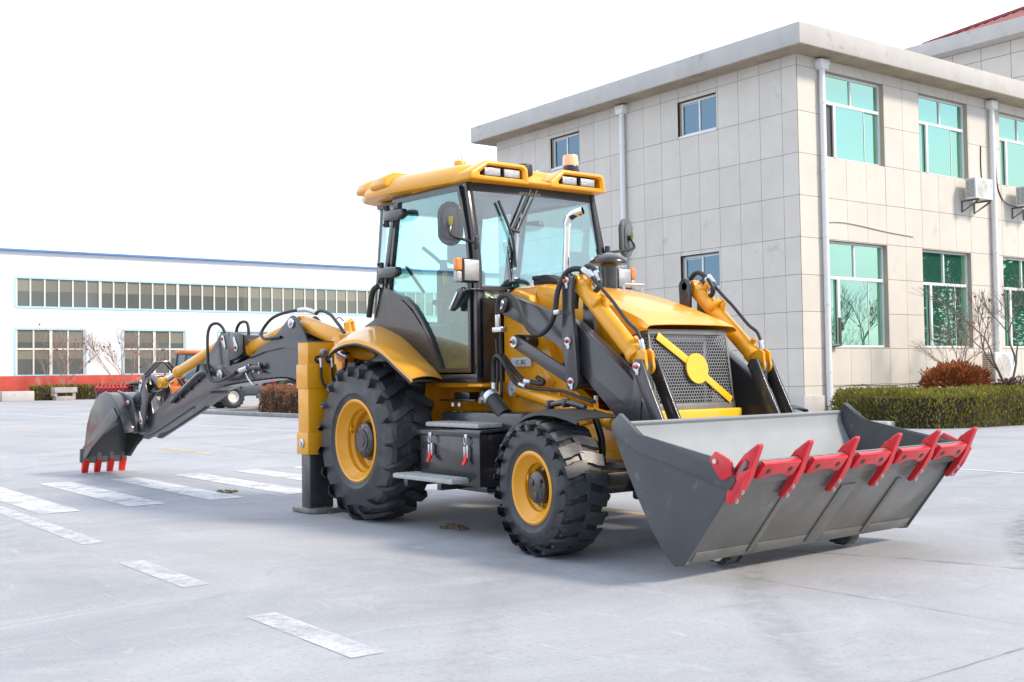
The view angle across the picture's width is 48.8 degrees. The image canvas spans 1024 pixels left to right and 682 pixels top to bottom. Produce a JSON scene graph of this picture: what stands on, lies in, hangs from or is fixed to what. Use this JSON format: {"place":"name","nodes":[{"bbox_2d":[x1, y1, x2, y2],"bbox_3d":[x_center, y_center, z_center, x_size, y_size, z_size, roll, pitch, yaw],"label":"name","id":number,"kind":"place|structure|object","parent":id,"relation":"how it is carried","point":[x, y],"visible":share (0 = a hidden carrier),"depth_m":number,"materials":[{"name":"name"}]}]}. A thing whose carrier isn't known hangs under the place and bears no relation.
{"place":"outdoors","nodes":[
{"label":"outdoors","id":0,"kind":"place"},
{"bbox_2d":[0,248,498,390],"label":"workshop building","id":1,"kind":"structure","parent":0,"point":[178,303],"depth_m":93.39,"materials":[{"name":"white paint"}]},
{"bbox_2d":[14,327,86,375],"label":"window","id":2,"kind":"structure","parent":1,"relation":"in","point":[27,362],"depth_m":88.66,"materials":[{"name":"grey glass"}]},
{"bbox_2d":[121,329,186,374],"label":"window","id":3,"kind":"structure","parent":1,"relation":"in","point":[176,339],"depth_m":93.67,"materials":[{"name":"grey glass"}]},
{"bbox_2d":[218,330,270,336],"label":"window","id":4,"kind":"structure","parent":1,"relation":"in","point":[220,332],"depth_m":98.45,"materials":[{"name":"glass"}]},
{"bbox_2d":[14,276,498,316],"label":"window","id":5,"kind":"structure","parent":1,"relation":"in","point":[29,291],"depth_m":95.75,"materials":[{"name":"grey glass"}]},
{"bbox_2d":[336,317,355,331],"bbox_3d":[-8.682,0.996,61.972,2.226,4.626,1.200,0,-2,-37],"label":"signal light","id":6,"kind":"object","parent":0,"point":[349,325],"visible":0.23,"depth_m":61.74,"materials":[{"name":"yellow paint"}]},
{"bbox_2d":[0,395,1023,681],"bbox_3d":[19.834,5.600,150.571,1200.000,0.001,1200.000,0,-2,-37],"label":"ground","id":7,"kind":"structure","parent":0,"point":[416,595],"depth_m":6.65,"materials":[{"name":"concrete"}]},
{"bbox_2d":[0,391,33,401],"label":"concrete block","id":8,"kind":"structure","parent":7,"relation":"on","point":[7,396],"depth_m":81.01,"materials":[{"name":"grey concrete"}]},
{"bbox_2d":[51,387,76,399],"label":"stone bench","id":9,"kind":"object","parent":7,"relation":"on","point":[71,391],"visible":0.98,"depth_m":82.68,"materials":[{"name":"grey stone"}]},
{"bbox_2d":[36,323,105,386],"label":"bare shrub","id":10,"kind":"object","parent":7,"relation":"on","point":[68,360],"visible":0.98,"depth_m":85.88,"materials":[{"name":"brown plant"}]},
{"bbox_2d":[29,382,130,400],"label":"hedge","id":11,"kind":"object","parent":7,"relation":"on","point":[84,391],"visible":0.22,"depth_m":84.83,"materials":[{"name":"green plant"}]},
{"bbox_2d":[80,326,172,382],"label":"bare shrub","id":12,"kind":"object","parent":7,"relation":"on","point":[126,343],"visible":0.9,"depth_m":88.16,"materials":[{"name":"brown plant"}]},
{"bbox_2d":[94,360,185,403],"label":"rotary tiller","id":13,"kind":"object","parent":7,"relation":"on","point":[131,387],"visible":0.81,"depth_m":52.60,"materials":[{"name":"red metal"}]},
{"bbox_2d":[34,401,261,409],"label":"dry verge","id":14,"kind":"structure","parent":7,"relation":"on","point":[244,405],"depth_m":59.92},
{"bbox_2d":[212,379,295,408],"bbox_3d":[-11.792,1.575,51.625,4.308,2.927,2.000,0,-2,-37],"label":"car","id":15,"kind":"object","parent":14,"relation":"on","point":[234,398],"visible":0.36,"depth_m":50.84,"materials":[{"name":"black metal"}]},
{"bbox_2d":[0,466,301,513],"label":"crosswalk stripes","id":16,"kind":"object","parent":7,"relation":"on","point":[31,503],"visible":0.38,"depth_m":12.88,"materials":[{"name":"white paint"}]},
{"bbox_2d":[131,348,201,404],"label":"tractor","id":17,"kind":"object","parent":7,"relation":"on","point":[182,356],"visible":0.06,"depth_m":56.32,"materials":[{"name":"orange paint"}]},
{"bbox_2d":[0,506,381,657],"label":"edge line","id":18,"kind":"object","parent":7,"relation":"on","point":[332,642],"visible":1,"depth_m":5.91,"materials":[{"name":"paint"}]},
{"bbox_2d":[216,489,237,492],"bbox_3d":[-3.200,1.681,12.657,0.198,0.016,0.316,0,-2,-37],"label":"dirt clump","id":19,"kind":"object","parent":7,"relation":"on","point":[226,491],"visible":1,"depth_m":12.64,"materials":[{"name":"brown soil"}]},
{"bbox_2d":[201,408,297,417],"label":"island kerb","id":20,"kind":"structure","parent":7,"relation":"on","point":[241,412],"depth_m":40.10,"materials":[{"name":"concrete"}]},
{"label":"island soil","id":21,"kind":"structure","parent":20,"relation":"in","visible":0},
{"bbox_2d":[256,382,297,413],"bbox_3d":[-4.119,1.824,35.036,1.738,1.283,15.856,0,-2,-37],"label":"brown hedge","id":22,"kind":"object","parent":21,"relation":"on","point":[274,399],"visible":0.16,"depth_m":39.38,"materials":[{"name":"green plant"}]},
{"bbox_2d":[18,430,644,515],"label":"dashes","id":23,"kind":"object","parent":7,"relation":"on","point":[625,512],"visible":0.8,"depth_m":10.35,"materials":[{"name":"white paint"}]},
{"bbox_2d":[438,523,469,529],"bbox_3d":[-0.490,1.530,9.345,0.209,0.027,0.335,0,-2,-37],"label":"dirt clump","id":24,"kind":"object","parent":7,"relation":"on","point":[453,526],"visible":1,"depth_m":9.31,"materials":[{"name":"brown soil"}]},
{"bbox_2d":[5,413,1023,472],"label":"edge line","id":25,"kind":"object","parent":7,"relation":"on","point":[291,430],"depth_m":28.34,"materials":[{"name":"white paint"}]},
{"bbox_2d":[11,450,1023,681],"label":"slab joint","id":26,"kind":"object","parent":7,"relation":"on","point":[756,578],"visible":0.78,"depth_m":6.07,"materials":[{"name":"grey concrete"}]},
{"bbox_2d":[79,154,977,566],"bbox_3d":[-1.322,-0.004,11.783,2.878,3.280,11.922,0,-2,-37],"label":"backhoe loader","id":27,"kind":"object","parent":7,"relation":"on","point":[553,412],"visible":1,"depth_m":8.73,"materials":[{"name":"yellow paint"}]},
{"bbox_2d":[377,185,473,372],"bbox_3d":[-0.788,-0.513,9.924,0.115,1.595,1.423,0,-2,-37],"label":"door","id":28,"kind":"structure","parent":27,"relation":"in","point":[397,214],"depth_m":9.90,"materials":[{"name":"black paint"}]},
{"bbox_2d":[513,202,599,286],"bbox_3d":[0.433,-0.504,10.837,0.115,1.595,1.423,0,-2,-37],"label":"door","id":29,"kind":"structure","parent":27,"relation":"in","point":[530,226],"depth_m":11.19,"materials":[{"name":"black paint"}]},
{"bbox_2d":[192,441,1017,567],"bbox_3d":[-0.982,1.697,14.075,1.838,0.001,21.940,0,-2,-30],"label":"ground crack","id":30,"kind":"object","parent":7,"relation":"on","point":[795,550],"visible":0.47,"depth_m":7.64,"materials":[{"name":"grey concrete"}]},
{"bbox_2d":[471,21,1023,411],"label":"office building","id":31,"kind":"structure","parent":7,"relation":"on","point":[796,191],"depth_m":34.04,"materials":[{"name":"tile"}]},
{"bbox_2d":[551,132,579,170],"bbox_3d":[1.912,-6.632,39.461,0.180,1.140,1.520,0,-2,-37],"label":"window","id":32,"kind":"structure","parent":31,"relation":"in","point":[569,144],"depth_m":39.67,"materials":[{"name":"blue glass"}]},
{"bbox_2d":[554,272,578,276],"bbox_3d":[1.988,-1.865,39.313,0.180,1.120,1.520,0,-2,-37],"label":"window","id":33,"kind":"structure","parent":31,"relation":"in","point":[558,274],"depth_m":39.66,"materials":[{"name":"blue glass"}]},
{"bbox_2d":[679,93,716,138],"bbox_3d":[5.689,-6.849,34.411,0.180,1.140,1.540,0,-2,-37],"label":"window","id":34,"kind":"structure","parent":31,"relation":"in","point":[697,116],"depth_m":34.48,"materials":[{"name":"blue glass"}]},
{"bbox_2d":[683,252,719,288],"bbox_3d":[5.765,-2.082,34.263,0.180,1.120,1.540,0,-2,-37],"label":"window","id":35,"kind":"structure","parent":31,"relation":"in","point":[708,263],"depth_m":34.23,"materials":[{"name":"blue glass"}]},
{"bbox_2d":[825,72,884,165],"bbox_3d":[9.916,-6.436,32.961,2.800,2.450,0.212,0,-2,-37],"label":"window","id":36,"kind":"structure","parent":31,"relation":"in","point":[854,107],"depth_m":33.11,"materials":[{"name":"teal glass"}]},
{"bbox_2d":[829,240,889,346],"bbox_3d":[9.998,-1.330,32.803,2.800,3.030,0.212,0,-2,-37],"label":"window","id":37,"kind":"structure","parent":31,"relation":"in","point":[858,271],"depth_m":32.97,"materials":[{"name":"teal glass"}]},
{"bbox_2d":[918,93,968,179],"bbox_3d":[13.556,-6.410,35.682,2.670,2.450,0.212,0,-2,-37],"label":"window","id":38,"kind":"structure","parent":31,"relation":"in","point":[943,140],"depth_m":35.83,"materials":[{"name":"teal glass"}]},
{"bbox_2d":[922,249,972,347],"bbox_3d":[13.638,-1.304,35.524,2.670,3.030,0.212,0,-2,-37],"label":"window","id":39,"kind":"structure","parent":31,"relation":"in","point":[937,265],"depth_m":35.59,"materials":[{"name":"teal glass"}]},
{"bbox_2d":[961,146,992,213],"bbox_3d":[14.957,-5.243,36.164,1.373,2.261,0.622,0,-2,-37],"label":"air conditioner","id":40,"kind":"object","parent":31,"relation":"attached to","point":[977,189],"visible":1,"depth_m":35.77,"materials":[{"name":"white metal"}]},
{"bbox_2d":[982,352,1015,385],"bbox_3d":[15.450,1.232,35.794,1.164,1.760,0.475,0,-2,-37],"label":"air conditioner","id":41,"kind":"object","parent":31,"relation":"attached to","point":[1005,362],"visible":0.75,"depth_m":35.53,"materials":[{"name":"white metal"}]},
{"bbox_2d":[996,169,1023,220],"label":"air conditioner","id":42,"kind":"object","parent":31,"relation":"attached to","point":[1019,196],"visible":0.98,"depth_m":37.50,"materials":[{"name":"white metal"}]},
{"bbox_2d":[999,112,1023,187],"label":"window","id":43,"kind":"structure","parent":31,"relation":"in","point":[1011,128],"depth_m":38.26,"materials":[{"name":"teal glass"}]},
{"bbox_2d":[1003,257,1023,347],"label":"window","id":44,"kind":"structure","parent":31,"relation":"in","point":[1010,264],"depth_m":38.03,"materials":[{"name":"teal glass"}]},
{"bbox_2d":[870,420,894,425],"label":"kerb block","id":45,"kind":"structure","parent":7,"relation":"on","point":[891,423],"depth_m":24.00,"materials":[{"name":"concrete"}]},
{"bbox_2d":[829,383,1023,428],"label":"green hedge","id":46,"kind":"object","parent":7,"relation":"on","point":[966,406],"visible":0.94,"depth_m":24.21,"materials":[{"name":"green plant"}]},
{"bbox_2d":[907,310,999,364],"bbox_3d":[12.567,0.490,32.056,2.421,2.722,2.701,-1,-2,14],"label":"bare shrub","id":47,"kind":"object","parent":7,"relation":"on","point":[962,340],"visible":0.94,"depth_m":31.76,"materials":[{"name":"brown plant"}]},
{"bbox_2d":[916,357,994,389],"bbox_3d":[12.034,1.224,30.725,2.294,1.586,1.858,0,-2,-37],"label":"rust shrub","id":48,"kind":"object","parent":7,"relation":"on","point":[953,373],"visible":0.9,"depth_m":30.27,"materials":[{"name":"brown plant"}]},
{"bbox_2d":[909,271,1023,381],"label":"bare tree","id":49,"kind":"object","parent":7,"relation":"on","point":[983,305],"visible":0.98,"depth_m":32.54,"materials":[{"name":"brown plant"}]},
{"bbox_2d":[992,374,1023,386],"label":"plum shrub","id":50,"kind":"object","parent":7,"relation":"on","point":[1005,381],"visible":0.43,"depth_m":30.74,"materials":[{"name":"brown plant"}]},
{"bbox_2d":[0,0,1023,272],"label":"sky","id":51,"kind":"structure","parent":0,"point":[250,130],"materials":[{"name":"white"}]},
{"bbox_2d":[905,6,1023,81],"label":"building","id":52,"kind":"structure","parent":0,"point":[994,45],"depth_m":52.12,"materials":[{"name":"stone"}]}
]}

